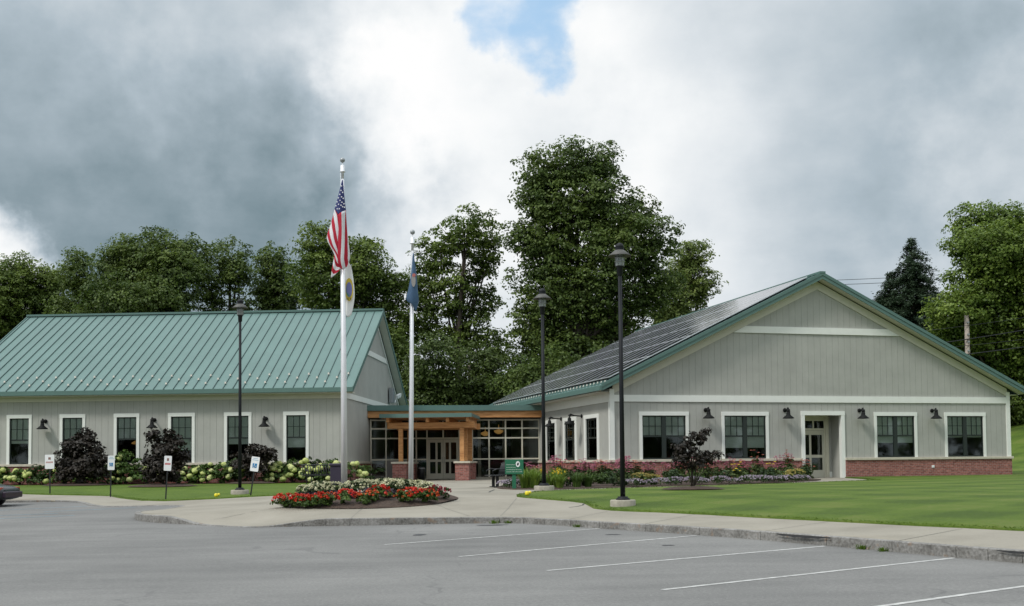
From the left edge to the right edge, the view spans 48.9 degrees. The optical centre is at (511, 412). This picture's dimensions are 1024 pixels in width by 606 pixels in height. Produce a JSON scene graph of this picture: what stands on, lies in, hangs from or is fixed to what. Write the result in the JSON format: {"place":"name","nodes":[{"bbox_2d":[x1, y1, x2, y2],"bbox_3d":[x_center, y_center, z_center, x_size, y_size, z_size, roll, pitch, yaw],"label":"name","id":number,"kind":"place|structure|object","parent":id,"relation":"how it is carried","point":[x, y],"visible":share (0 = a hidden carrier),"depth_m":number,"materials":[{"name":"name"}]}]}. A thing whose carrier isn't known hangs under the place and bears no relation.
{"place":"outdoors","nodes":[
{"label":"outdoors","id":0,"kind":"place"},
{"bbox_2d":[11,483,339,500],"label":"lawn","id":1,"kind":"structure","parent":0,"point":[199,491],"depth_m":43.13,"materials":[{"name":"green plant"}]},
{"bbox_2d":[45,455,53,493],"bbox_3d":[-17.542,2.397,42.699,0.340,1.576,0.045,-1,-2,-8],"label":"sign","id":2,"kind":"object","parent":1,"relation":"on","point":[49,462],"visible":0.97,"depth_m":42.70,"materials":[{"name":"white metal"}]},
{"bbox_2d":[42,483,112,485],"bbox_3d":[-19.272,3.188,49.916,3.100,0.089,2.000,-1,-3,0],"label":"mulch ring","id":3,"kind":"object","parent":1,"relation":"on","point":[65,484],"visible":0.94,"depth_m":49.31,"materials":[{"name":"brown soil"}]},
{"bbox_2d":[51,426,109,485],"bbox_3d":[-19.182,1.969,49.982,2.886,2.696,2.058,-1,-3,0],"label":"purple shrub","id":4,"kind":"object","parent":3,"relation":"on","point":[81,463],"visible":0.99,"depth_m":49.60,"materials":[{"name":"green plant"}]},
{"bbox_2d":[127,484,196,486],"bbox_3d":[-14.573,3.042,46.917,2.900,0.102,1.800,-1,-3,0],"label":"mulch ring","id":5,"kind":"object","parent":1,"relation":"on","point":[158,485],"visible":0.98,"depth_m":46.36,"materials":[{"name":"brown soil"}]},
{"bbox_2d":[135,427,190,483],"bbox_3d":[-14.494,1.895,47.016,2.033,2.528,1.816,1,-3,-38],"label":"purple shrub","id":6,"kind":"object","parent":5,"relation":"on","point":[154,462],"visible":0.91,"depth_m":46.76,"materials":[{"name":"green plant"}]},
{"bbox_2d":[231,299,248,494],"bbox_3d":[-9.505,-0.499,39.315,0.620,6.950,0.620,-1,-3,0],"label":"lamp post","id":7,"kind":"object","parent":1,"relation":"on","point":[240,306],"visible":0.98,"depth_m":39.25,"materials":[{"name":"metal"}]},
{"bbox_2d":[228,481,273,483],"bbox_3d":[-11.722,3.141,50.515,2.200,0.088,1.200,-1,-3,0],"label":"mulch ring","id":8,"kind":"object","parent":1,"relation":"on","point":[251,482],"visible":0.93,"depth_m":50.20,"materials":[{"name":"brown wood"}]},
{"bbox_2d":[229,443,278,483],"bbox_3d":[-11.615,2.333,50.770,2.242,1.884,1.486,-1,-3,0],"label":"purple shrub","id":9,"kind":"object","parent":8,"relation":"on","point":[265,454],"visible":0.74,"depth_m":50.51,"materials":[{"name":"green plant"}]},
{"bbox_2d":[250,456,259,494],"bbox_3d":[-8.825,2.225,38.345,0.280,1.427,0.055,7,-3,0],"label":"sign","id":10,"kind":"object","parent":1,"relation":"on","point":[254,466],"visible":0.98,"depth_m":38.35,"materials":[{"name":"white metal"}]},
{"bbox_2d":[329,463,340,485],"bbox_3d":[-6.958,2.497,44.936,0.620,0.910,0.620,-1,-3,0],"label":"litter bin","id":11,"kind":"object","parent":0,"point":[335,471],"visible":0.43,"depth_m":44.67,"materials":[{"name":"grey"}]},
{"bbox_2d":[0,502,1023,605],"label":"parking lot","id":12,"kind":"structure","parent":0,"point":[84,555],"depth_m":15.66,"materials":[{"name":"grey asphalt"}]},
{"bbox_2d":[0,484,22,504],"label":"parked car","id":13,"kind":"object","parent":12,"relation":"on","point":[8,492],"visible":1,"depth_m":36.87,"materials":[{"name":"black paint"}]},
{"bbox_2d":[4,500,1023,562],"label":"kerb","id":14,"kind":"structure","parent":12,"relation":"on","point":[967,552],"depth_m":21.42,"materials":[{"name":"concrete"}]},
{"bbox_2d":[459,535,697,556],"bbox_3d":[1.305,2.260,19.158,5.393,0.076,0.085,1,-3,-38],"label":"parking line","id":15,"kind":"object","parent":12,"relation":"on","point":[574,546],"visible":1,"depth_m":18.93,"materials":[{"name":"white paint"}]},
{"bbox_2d":[547,546,822,570],"bbox_3d":[2.759,2.147,16.670,5.421,0.075,0.085,1,-3,-32],"label":"parking line","id":16,"kind":"object","parent":12,"relation":"on","point":[681,558],"visible":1,"depth_m":16.50,"materials":[{"name":"white paint"}]},
{"bbox_2d":[661,558,951,589],"bbox_3d":[3.984,2.046,14.397,5.389,0.075,0.085,1,-3,-33],"label":"parking line","id":17,"kind":"object","parent":12,"relation":"on","point":[802,574],"visible":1,"depth_m":14.17,"materials":[{"name":"white paint"}]},
{"bbox_2d":[878,585,1023,605],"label":"parking line","id":18,"kind":"object","parent":12,"relation":"on","point":[951,596],"visible":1,"depth_m":11.89,"materials":[{"name":"white paint"}]},
{"bbox_2d":[0,0,1023,400],"label":"sky","id":19,"kind":"structure","parent":0,"point":[796,138],"materials":[{"name":"grey"}]},
{"bbox_2d":[11,477,1023,554],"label":"concrete walk","id":20,"kind":"structure","parent":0,"point":[496,502],"depth_m":26.95,"materials":[{"name":"grey concrete"}]},
{"bbox_2d":[108,455,114,496],"bbox_3d":[-14.688,2.381,41.196,0.240,1.593,0.055,1,-3,-12],"label":"sign","id":21,"kind":"object","parent":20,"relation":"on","point":[111,463],"visible":0.98,"depth_m":41.20,"materials":[{"name":"white metal"}]},
{"bbox_2d":[164,456,171,498],"bbox_3d":[-11.568,2.233,37.709,0.240,1.546,0.045,3,-3,-14],"label":"sign","id":22,"kind":"object","parent":20,"relation":"on","point":[167,463],"visible":0.98,"depth_m":37.71,"materials":[{"name":"white metal"}]},
{"bbox_2d":[8,481,352,484],"bbox_3d":[-25.770,3.434,52.760,38.400,0.077,3.300,-1,-3,0],"label":"planting bed","id":23,"kind":"object","parent":20,"relation":"on","point":[176,483],"visible":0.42,"depth_m":51.47,"materials":[{"name":"brown soil"}]},
{"bbox_2d":[0,466,9,483],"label":"hydrangea bush","id":24,"kind":"object","parent":23,"relation":"on","point":[4,473],"visible":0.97,"depth_m":52.06,"materials":[{"name":"green plant"}]},
{"bbox_2d":[6,468,33,484],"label":"hydrangea bush","id":25,"kind":"object","parent":23,"relation":"on","point":[16,474],"visible":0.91,"depth_m":51.87,"materials":[{"name":"green plant"}]},
{"bbox_2d":[22,464,54,484],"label":"hydrangea bush","id":26,"kind":"object","parent":23,"relation":"on","point":[42,477],"visible":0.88,"depth_m":51.81,"materials":[{"name":"green plant"}]},
{"bbox_2d":[95,462,122,483],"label":"hydrangea bush","id":27,"kind":"object","parent":23,"relation":"on","point":[115,470],"visible":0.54,"depth_m":51.67,"materials":[{"name":"green plant"}]},
{"bbox_2d":[109,449,142,483],"bbox_3d":[-17.814,2.541,51.859,1.626,1.687,1.179,-1,-3,0],"label":"hydrangea bush","id":28,"kind":"object","parent":23,"relation":"on","point":[127,468],"visible":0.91,"depth_m":51.67,"materials":[{"name":"green plant"}]},
{"bbox_2d":[176,463,193,482],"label":"hydrangea bush","id":29,"kind":"object","parent":23,"relation":"on","point":[184,474],"visible":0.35,"depth_m":51.42,"materials":[{"name":"green plant"}]},
{"bbox_2d":[186,463,214,482],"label":"hydrangea bush","id":30,"kind":"object","parent":23,"relation":"on","point":[194,474],"visible":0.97,"depth_m":51.27,"materials":[{"name":"green plant"}]},
{"bbox_2d":[204,461,232,482],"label":"hydrangea bush","id":31,"kind":"object","parent":23,"relation":"on","point":[216,467],"visible":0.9,"depth_m":51.24,"materials":[{"name":"green plant"}]},
{"bbox_2d":[217,457,248,481],"bbox_3d":[-12.601,2.646,51.495,1.509,1.349,1.210,-1,-3,16],"label":"hydrangea bush","id":32,"kind":"object","parent":23,"relation":"on","point":[234,472],"visible":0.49,"depth_m":51.20,"materials":[{"name":"green plant"}]},
{"bbox_2d":[257,460,285,482],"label":"hydrangea bush","id":33,"kind":"object","parent":23,"relation":"on","point":[266,476],"visible":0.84,"depth_m":51.09,"materials":[{"name":"green plant"}]},
{"bbox_2d":[275,458,306,481],"bbox_3d":[-10.002,2.679,51.304,1.563,1.222,1.114,-1,-3,0],"label":"hydrangea bush","id":34,"kind":"object","parent":23,"relation":"on","point":[290,469],"visible":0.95,"depth_m":51.02,"materials":[{"name":"green plant"}]},
{"bbox_2d":[296,456,328,481],"bbox_3d":[-9.046,2.636,51.180,1.507,1.274,1.240,1,-3,-31],"label":"hydrangea bush","id":35,"kind":"object","parent":23,"relation":"on","point":[308,462],"visible":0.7,"depth_m":50.94,"materials":[{"name":"green plant"}]},
{"bbox_2d":[317,458,347,481],"bbox_3d":[-8.182,2.667,51.241,1.506,1.202,1.171,-1,-3,0],"label":"hydrangea bush","id":36,"kind":"object","parent":23,"relation":"on","point":[326,478],"visible":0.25,"depth_m":50.93,"materials":[{"name":"green plant"}]},
{"bbox_2d":[356,464,372,478],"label":"hydrangea bush","id":37,"kind":"object","parent":23,"relation":"on","point":[363,472],"visible":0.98,"depth_m":51.62,"materials":[{"name":"green plant"}]},
{"bbox_2d":[301,464,329,483],"bbox_3d":[-7.882,2.576,46.405,1.500,0.896,0.718,1,-3,-38],"label":"bench","id":38,"kind":"object","parent":20,"relation":"on","point":[313,474],"visible":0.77,"depth_m":46.37,"materials":[{"name":"black paint"}]},
{"bbox_2d":[281,491,457,508],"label":"mulch island","id":39,"kind":"structure","parent":20,"relation":"on","point":[387,502],"depth_m":28.73,"materials":[{"name":"brown soil"}]},
{"bbox_2d":[280,492,302,506],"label":"salvia plant","id":40,"kind":"object","parent":39,"relation":"on","point":[284,499],"visible":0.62,"depth_m":28.86,"materials":[{"name":"red plant"}]},
{"bbox_2d":[289,493,311,506],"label":"salvia plant","id":41,"kind":"object","parent":39,"relation":"on","point":[297,500],"visible":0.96,"depth_m":28.50,"materials":[{"name":"red plant"}]},
{"bbox_2d":[308,491,332,505],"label":"salvia plant","id":42,"kind":"object","parent":39,"relation":"on","point":[316,498],"visible":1,"depth_m":28.38,"materials":[{"name":"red plant"}]},
{"bbox_2d":[340,157,346,482],"bbox_3d":[-4.681,-2.381,31.238,0.264,9.490,0.260,-1,-3,0],"label":"flagpole","id":43,"kind":"object","parent":39,"relation":"on","point":[343,392],"visible":0.82,"depth_m":31.11,"materials":[{"name":"metal"}]},
{"bbox_2d":[327,180,349,277],"bbox_3d":[-4.821,-5.094,31.186,0.652,2.751,0.180,-1,-3,0],"label":"striped flag","id":44,"kind":"object","parent":43,"relation":"hanging from","point":[337,237],"visible":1,"depth_m":31.16,"materials":[{"name":"red fabric"}]},
{"bbox_2d":[345,263,354,316],"bbox_3d":[-4.580,-3.446,31.407,0.375,1.596,0.106,0,-3,-11],"label":"white flag","id":45,"kind":"object","parent":43,"relation":"attached to","point":[350,290],"visible":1,"depth_m":31.40,"materials":[{"name":"white fabric"}]},
{"bbox_2d":[334,488,355,503],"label":"salvia plant","id":46,"kind":"object","parent":39,"relation":"on","point":[345,495],"visible":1,"depth_m":28.53,"materials":[{"name":"red plant"}]},
{"bbox_2d":[340,480,364,490],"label":"white flower plant","id":47,"kind":"object","parent":39,"relation":"on","point":[354,485],"visible":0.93,"depth_m":30.00,"materials":[{"name":"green plant"}]},
{"bbox_2d":[353,490,374,503],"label":"salvia plant","id":48,"kind":"object","parent":39,"relation":"on","point":[363,498],"visible":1,"depth_m":28.50,"materials":[{"name":"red plant"}]},
{"bbox_2d":[367,484,393,499],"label":"salvia plant","id":49,"kind":"object","parent":39,"relation":"on","point":[382,488],"visible":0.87,"depth_m":29.07,"materials":[{"name":"red plant"}]},
{"bbox_2d":[380,478,402,489],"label":"white flower plant","id":50,"kind":"object","parent":39,"relation":"on","point":[395,482],"visible":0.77,"depth_m":30.54,"materials":[{"name":"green plant"}]},
{"bbox_2d":[393,489,413,501],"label":"salvia plant","id":51,"kind":"object","parent":39,"relation":"on","point":[401,495],"visible":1,"depth_m":28.81,"materials":[{"name":"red plant"}]},
{"bbox_2d":[408,230,414,489],"bbox_3d":[-2.899,-1.454,32.498,0.216,7.703,0.213,0,-3,0],"label":"flagpole","id":52,"kind":"object","parent":39,"relation":"on","point":[411,399],"visible":0.89,"depth_m":32.42,"materials":[{"name":"metal"}]},
{"bbox_2d":[406,253,418,310],"bbox_3d":[-2.861,-3.768,32.441,0.358,1.687,0.205,0,-3,-14],"label":"blue flag","id":53,"kind":"object","parent":52,"relation":"attached to","point":[412,297],"visible":1,"depth_m":32.42,"materials":[{"name":"fabric"}]},
{"bbox_2d":[417,488,439,501],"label":"salvia plant","id":54,"kind":"object","parent":39,"relation":"on","point":[426,496],"visible":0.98,"depth_m":29.06,"materials":[{"name":"red plant"}]},
{"bbox_2d":[379,413,479,480],"bbox_3d":[-3.976,1.878,55.854,4.510,3.470,4.040,-1,-3,4],"label":"entrance porch","id":55,"kind":"object","parent":20,"relation":"on","point":[465,467],"visible":0.92,"depth_m":54.53,"materials":[{"name":"brown wood"}]},
{"bbox_2d":[485,462,505,487],"bbox_3d":[-0.512,2.236,40.256,0.718,0.896,1.500,0,-3,-10],"label":"bench","id":56,"kind":"object","parent":20,"relation":"on","point":[501,470],"visible":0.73,"depth_m":40.40,"materials":[{"name":"black paint"}]},
{"bbox_2d":[533,288,553,490],"bbox_3d":[0.959,-0.651,34.612,0.620,6.350,0.620,-1,-3,0],"label":"lamp post","id":57,"kind":"object","parent":20,"relation":"on","point":[541,297],"visible":0.98,"depth_m":34.56,"materials":[{"name":"metal"}]},
{"bbox_2d":[497,478,820,489],"bbox_3d":[6.251,2.893,46.990,13.550,0.115,21.850,-1,-3,0],"label":"planting bed","id":58,"kind":"object","parent":20,"relation":"on","point":[604,485],"visible":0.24,"depth_m":40.05,"materials":[{"name":"brown soil"}]},
{"bbox_2d":[505,459,523,488],"bbox_3d":[0.077,2.033,36.721,0.600,0.980,0.130,0,-3,-2],"label":"green sign","id":59,"kind":"object","parent":58,"relation":"on","point":[514,467],"visible":1,"depth_m":36.68,"materials":[{"name":"metal"}]},
{"bbox_2d":[516,469,534,487],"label":"daylily clump","id":60,"kind":"object","parent":58,"relation":"on","point":[523,481],"visible":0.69,"depth_m":37.05,"materials":[{"name":"green plant"}]},
{"bbox_2d":[523,468,541,487],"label":"daylily clump","id":61,"kind":"object","parent":58,"relation":"on","point":[534,480],"visible":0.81,"depth_m":36.90,"materials":[{"name":"green plant"}]},
{"bbox_2d":[566,472,585,486],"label":"daylily clump","id":62,"kind":"object","parent":58,"relation":"on","point":[577,481],"visible":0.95,"depth_m":37.59,"materials":[{"name":"green plant"}]},
{"bbox_2d":[603,468,625,485],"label":"leafy perennial","id":63,"kind":"object","parent":58,"relation":"on","point":[610,476],"visible":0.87,"depth_m":38.65,"materials":[{"name":"green plant"}]},
{"bbox_2d":[749,452,763,480],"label":"tall flower plant","id":64,"kind":"object","parent":58,"relation":"on","point":[756,468],"visible":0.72,"depth_m":44.83,"materials":[{"name":"green plant"}]},
{"bbox_2d":[516,427,1023,530],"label":"lawn","id":65,"kind":"structure","parent":0,"point":[980,500],"depth_m":26.68,"materials":[{"name":"green plant"}]},
{"bbox_2d":[608,243,635,506],"bbox_3d":[2.652,-0.873,27.314,0.620,6.520,0.620,-1,-3,0],"label":"lamp post","id":66,"kind":"object","parent":65,"relation":"on","point":[619,254],"visible":0.99,"depth_m":27.26,"materials":[{"name":"metal"}]},
{"bbox_2d":[663,486,724,489],"bbox_3d":[5.380,2.239,33.481,1.900,0.088,1.240,-1,-3,0],"label":"mulch ring","id":67,"kind":"object","parent":65,"relation":"on","point":[690,487],"visible":1,"depth_m":33.09,"materials":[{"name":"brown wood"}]},
{"bbox_2d":[669,427,724,489],"bbox_3d":[5.527,1.401,33.510,1.567,1.925,1.098,0,-3,-19],"label":"bronze tree","id":68,"kind":"object","parent":67,"relation":"on","point":[685,456],"visible":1,"depth_m":33.44,"materials":[{"name":"purple plant"}]},
{"bbox_2d":[1011,422,1023,428],"bbox_3d":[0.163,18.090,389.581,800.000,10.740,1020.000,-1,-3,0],"label":"ground","id":69,"kind":"structure","parent":0,"point":[1014,426],"depth_m":78.30,"materials":[{"name":"green plant"}]},
{"bbox_2d":[0,249,71,339],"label":"broadleaf tree","id":70,"kind":"object","parent":69,"relation":"on","point":[22,293],"visible":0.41,"depth_m":93.36,"materials":[{"name":"green plant"}]},
{"bbox_2d":[40,246,107,313],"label":"broadleaf tree","id":71,"kind":"object","parent":69,"relation":"on","point":[78,273],"visible":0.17,"depth_m":89.11,"materials":[{"name":"green plant"}]},
{"bbox_2d":[56,225,218,313],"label":"broadleaf tree","id":72,"kind":"object","parent":69,"relation":"on","point":[134,276],"visible":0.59,"depth_m":83.41,"materials":[{"name":"green plant"}]},
{"bbox_2d":[0,308,407,484],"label":"long building","id":73,"kind":"structure","parent":69,"relation":"on","point":[116,382],"depth_m":53.73,"materials":[{"name":"grey"}]},
{"bbox_2d":[6,415,31,463],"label":"window","id":74,"kind":"structure","parent":73,"relation":"in","point":[19,427],"depth_m":53.05,"materials":[{"name":"grey wood"}]},
{"bbox_2d":[59,414,85,457],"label":"window","id":75,"kind":"structure","parent":73,"relation":"in","point":[70,424],"depth_m":52.92,"materials":[{"name":"grey glass"}]},
{"bbox_2d":[113,413,139,462],"bbox_3d":[-18.044,1.225,52.706,1.240,2.333,0.140,-1,-3,4],"label":"window","id":76,"kind":"structure","parent":73,"relation":"in","point":[126,424],"depth_m":52.72,"materials":[{"name":"grey wood"}]},
{"bbox_2d":[168,413,194,462],"bbox_3d":[-15.418,1.194,52.534,1.290,2.333,0.140,-1,-3,4],"label":"window","id":77,"kind":"structure","parent":73,"relation":"in","point":[183,424],"depth_m":52.56,"materials":[{"name":"grey"}]},
{"bbox_2d":[224,412,251,461],"bbox_3d":[-12.750,1.163,52.364,1.310,2.333,0.140,-1,-3,4],"label":"window","id":78,"kind":"structure","parent":73,"relation":"in","point":[230,418],"depth_m":52.39,"materials":[{"name":"grey"}]},
{"bbox_2d":[283,411,308,461],"bbox_3d":[-10.006,1.130,52.186,1.210,2.333,0.140,-1,-3,4],"label":"window","id":79,"kind":"structure","parent":73,"relation":"in","point":[295,423],"depth_m":52.20,"materials":[{"name":"grey"}]},
{"bbox_2d":[189,234,261,311],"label":"broadleaf tree","id":80,"kind":"object","parent":69,"relation":"on","point":[236,275],"visible":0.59,"depth_m":87.80,"materials":[{"name":"green plant"}]},
{"bbox_2d":[245,240,304,310],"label":"broadleaf tree","id":81,"kind":"object","parent":69,"relation":"on","point":[272,290],"visible":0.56,"depth_m":90.17,"materials":[{"name":"green plant"}]},
{"bbox_2d":[280,219,425,361],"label":"broadleaf tree","id":82,"kind":"object","parent":69,"relation":"on","point":[311,285],"visible":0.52,"depth_m":81.44,"materials":[{"name":"green plant"}]},
{"bbox_2d":[388,324,419,398],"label":"bushy tree","id":83,"kind":"object","parent":69,"relation":"on","point":[400,348],"visible":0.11,"depth_m":79.82,"materials":[{"name":"green plant"}]},
{"bbox_2d":[398,329,484,404],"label":"bushy tree","id":84,"kind":"object","parent":69,"relation":"on","point":[432,383],"visible":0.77,"depth_m":75.20,"materials":[{"name":"green plant"}]},
{"bbox_2d":[367,405,541,479],"bbox_3d":[-3.531,1.726,62.454,10.019,4.050,9.620,0,-3,-8],"label":"entrance link","id":85,"kind":"object","parent":69,"relation":"on","point":[436,454],"visible":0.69,"depth_m":58.56,"materials":[{"name":"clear glass"}]},
{"bbox_2d":[428,439,442,478],"bbox_3d":[-3.939,2.417,58.098,0.785,2.050,0.121,0,-3,-8],"label":"door","id":86,"kind":"structure","parent":85,"relation":"in","point":[437,475],"depth_m":58.10,"materials":[{"name":"grey metal"}]},
{"bbox_2d":[443,439,458,478],"bbox_3d":[-3.160,2.415,58.208,0.785,2.050,0.121,0,-3,-8],"label":"door","id":87,"kind":"structure","parent":85,"relation":"in","point":[449,475],"depth_m":58.19,"materials":[{"name":"grey metal"}]},
{"bbox_2d":[395,202,517,379],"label":"broadleaf tree","id":88,"kind":"object","parent":69,"relation":"on","point":[457,307],"visible":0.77,"depth_m":83.96,"materials":[{"name":"green plant"}]},
{"bbox_2d":[448,340,524,404],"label":"bushy tree","id":89,"kind":"object","parent":69,"relation":"on","point":[491,366],"visible":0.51,"depth_m":77.03,"materials":[{"name":"green plant"}]},
{"bbox_2d":[483,342,572,399],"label":"bushy tree","id":90,"kind":"object","parent":69,"relation":"on","point":[533,377],"visible":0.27,"depth_m":74.34,"materials":[{"name":"green plant"}]},
{"bbox_2d":[494,134,692,380],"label":"broadleaf tree","id":91,"kind":"object","parent":69,"relation":"on","point":[581,321],"visible":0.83,"depth_m":79.50,"materials":[{"name":"green plant"}]},
{"bbox_2d":[645,238,728,325],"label":"broadleaf tree","id":92,"kind":"object","parent":69,"relation":"on","point":[691,262],"visible":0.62,"depth_m":94.01,"materials":[{"name":"green plant"}]},
{"bbox_2d":[490,271,1023,480],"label":"gabled building","id":93,"kind":"structure","parent":69,"relation":"on","point":[823,356],"depth_m":51.20,"materials":[{"name":"grey"}]},
{"bbox_2d":[545,419,556,460],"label":"window","id":94,"kind":"structure","parent":93,"relation":"in","point":[550,432],"depth_m":57.03,"materials":[{"name":"grey wood"}]},
{"bbox_2d":[562,416,576,459],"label":"window","id":95,"kind":"structure","parent":93,"relation":"in","point":[569,431],"depth_m":53.93,"materials":[{"name":"grey wood"}]},
{"bbox_2d":[583,413,599,459],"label":"window","id":96,"kind":"structure","parent":93,"relation":"in","point":[591,422],"depth_m":50.74,"materials":[{"name":"grey"}]},
{"bbox_2d":[639,411,688,458],"bbox_3d":[6.596,1.005,48.843,2.310,2.068,0.140,0,-3,-14],"label":"window","id":97,"kind":"structure","parent":93,"relation":"in","point":[663,424],"depth_m":48.83,"materials":[{"name":"grey"}]},
{"bbox_2d":[721,412,768,458],"bbox_3d":[10.314,1.014,49.804,2.290,2.068,0.140,0,-3,-14],"label":"window","id":98,"kind":"structure","parent":93,"relation":"in","point":[746,430],"depth_m":49.81,"materials":[{"name":"grey"}]},
{"bbox_2d":[805,430,824,477],"bbox_3d":[13.875,1.913,51.687,1.070,2.170,0.092,0,-3,-14],"label":"door","id":99,"kind":"structure","parent":93,"relation":"in","point":[816,473],"depth_m":51.72,"materials":[{"name":"beige wood"}]},
{"bbox_2d":[873,412,917,456],"bbox_3d":[17.615,1.032,51.691,2.250,2.068,0.140,0,-3,-14],"label":"window","id":100,"kind":"structure","parent":93,"relation":"in","point":[895,428],"depth_m":51.69,"materials":[{"name":"grey"}]},
{"bbox_2d":[944,412,986,456],"bbox_3d":[21.177,1.041,52.610,2.230,2.068,0.140,0,-3,-14],"label":"window","id":101,"kind":"structure","parent":93,"relation":"in","point":[964,425],"depth_m":52.62,"materials":[{"name":"grey"}]},
{"bbox_2d":[871,271,926,329],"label":"spruce tree","id":102,"kind":"object","parent":69,"relation":"on","point":[886,294],"visible":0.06,"depth_m":96.02,"materials":[{"name":"green plant"}]},
{"bbox_2d":[880,237,945,335],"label":"spruce tree","id":103,"kind":"object","parent":69,"relation":"on","point":[913,290],"visible":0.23,"depth_m":94.67,"materials":[{"name":"green plant"}]},
{"bbox_2d":[964,315,969,354],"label":"utility pole","id":104,"kind":"object","parent":69,"relation":"on","point":[967,333],"visible":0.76,"depth_m":75.17,"materials":[{"name":"grey wood"}]},
{"bbox_2d":[917,199,1023,399],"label":"broadleaf tree","id":105,"kind":"object","parent":69,"relation":"on","point":[990,257],"visible":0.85,"depth_m":77.08,"materials":[{"name":"green plant"}]},
{"bbox_2d":[1010,380,1023,423],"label":"bushy tree","id":106,"kind":"object","parent":69,"relation":"on","point":[1017,410],"visible":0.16,"depth_m":78.29,"materials":[{"name":"green plant"}]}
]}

